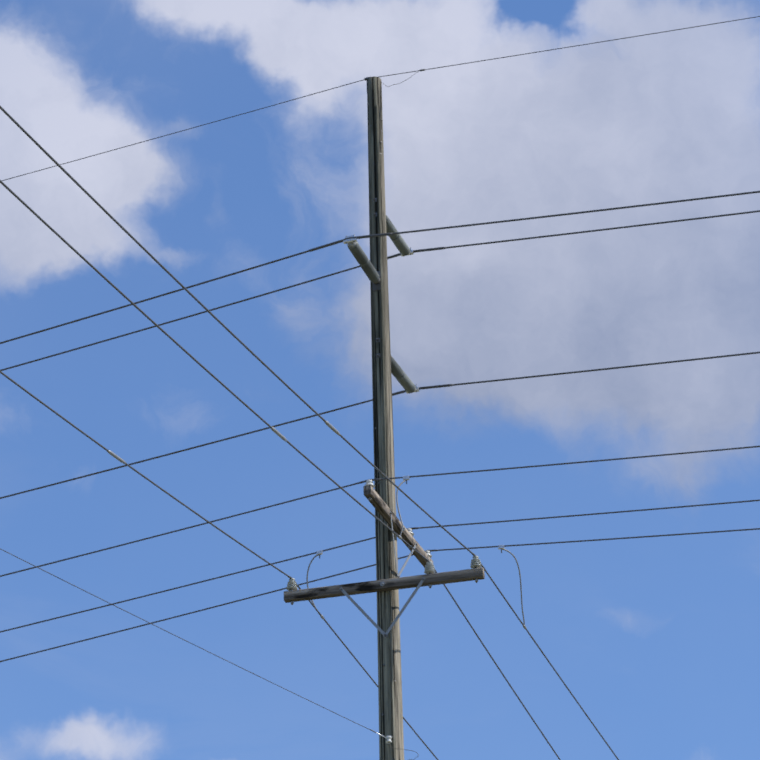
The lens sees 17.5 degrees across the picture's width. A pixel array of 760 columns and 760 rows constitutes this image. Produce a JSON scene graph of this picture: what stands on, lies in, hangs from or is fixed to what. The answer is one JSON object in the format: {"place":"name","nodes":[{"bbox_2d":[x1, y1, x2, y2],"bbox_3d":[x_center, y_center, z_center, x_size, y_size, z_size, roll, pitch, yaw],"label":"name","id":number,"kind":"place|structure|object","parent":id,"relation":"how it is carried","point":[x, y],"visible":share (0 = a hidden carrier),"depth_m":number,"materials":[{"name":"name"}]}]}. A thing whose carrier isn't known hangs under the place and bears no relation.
{"place":"outdoors","nodes":[
{"label":"outdoors","id":0,"kind":"place"},
{"bbox_2d":[0,0,759,759],"label":"sky","id":1,"kind":"structure","parent":0,"point":[656,639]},
{"label":"ground","id":2,"kind":"structure","parent":0,"visible":0},
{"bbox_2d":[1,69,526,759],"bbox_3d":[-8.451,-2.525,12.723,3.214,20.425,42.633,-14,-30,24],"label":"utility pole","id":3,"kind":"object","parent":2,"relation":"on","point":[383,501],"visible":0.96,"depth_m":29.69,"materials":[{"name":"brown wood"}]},
{"bbox_2d":[0,371,437,759],"bbox_3d":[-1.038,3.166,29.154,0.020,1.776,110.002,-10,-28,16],"label":"wire","id":4,"kind":"object","parent":3,"relation":"attached to","point":[92,439],"visible":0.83,"depth_m":26.98,"materials":[{"name":"grey metal"}]},
{"bbox_2d":[0,180,560,759],"bbox_3d":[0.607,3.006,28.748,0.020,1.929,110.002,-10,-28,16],"label":"wire","id":5,"kind":"object","parent":3,"relation":"attached to","point":[256,414],"visible":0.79,"depth_m":23.76,"materials":[{"name":"grey metal"}]},
{"bbox_2d":[0,106,618,759],"bbox_3d":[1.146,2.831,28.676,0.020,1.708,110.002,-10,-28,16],"label":"wire","id":6,"kind":"object","parent":3,"relation":"attached to","point":[280,380],"visible":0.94,"depth_m":22.93,"materials":[{"name":"grey metal"}]},
{"bbox_2d":[0,191,759,343],"bbox_3d":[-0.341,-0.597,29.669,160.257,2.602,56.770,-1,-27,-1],"label":"wire","id":7,"kind":"object","parent":3,"relation":"attached to","point":[370,236],"visible":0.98,"depth_m":30.13,"materials":[{"name":"grey metal"}]},
{"bbox_2d":[0,352,759,498],"bbox_3d":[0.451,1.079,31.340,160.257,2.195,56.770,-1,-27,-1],"label":"wire","id":8,"kind":"object","parent":3,"relation":"attached to","point":[425,387],"visible":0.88,"depth_m":31.87,"materials":[{"name":"grey metal"}]},
{"bbox_2d":[0,210,759,370],"bbox_3d":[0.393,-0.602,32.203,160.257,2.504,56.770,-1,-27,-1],"label":"wire","id":9,"kind":"object","parent":3,"relation":"attached to","point":[415,251],"visible":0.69,"depth_m":32.79,"materials":[{"name":"grey metal"}]},
{"bbox_2d":[0,446,759,576],"bbox_3d":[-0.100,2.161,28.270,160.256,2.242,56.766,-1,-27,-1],"label":"wire","id":10,"kind":"object","parent":3,"relation":"attached to","point":[382,479],"visible":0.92,"depth_m":28.68,"materials":[{"name":"grey metal"}]},
{"bbox_2d":[0,499,759,632],"bbox_3d":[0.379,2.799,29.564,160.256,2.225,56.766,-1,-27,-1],"label":"wire","id":11,"kind":"object","parent":3,"relation":"attached to","point":[375,537],"visible":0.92,"depth_m":30.20,"materials":[{"name":"grey metal"}]},
{"bbox_2d":[0,528,759,661],"bbox_3d":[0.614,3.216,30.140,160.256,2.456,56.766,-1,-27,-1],"label":"wire","id":12,"kind":"object","parent":3,"relation":"attached to","point":[374,565],"visible":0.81,"depth_m":30.89,"materials":[{"name":"grey metal"}]},
{"bbox_2d":[1,16,759,180],"bbox_3d":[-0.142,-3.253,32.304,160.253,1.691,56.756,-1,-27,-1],"label":"wire","id":13,"kind":"object","parent":3,"relation":"attached to","point":[382,76],"visible":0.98,"depth_m":32.60,"materials":[{"name":"grey metal"}]}
]}

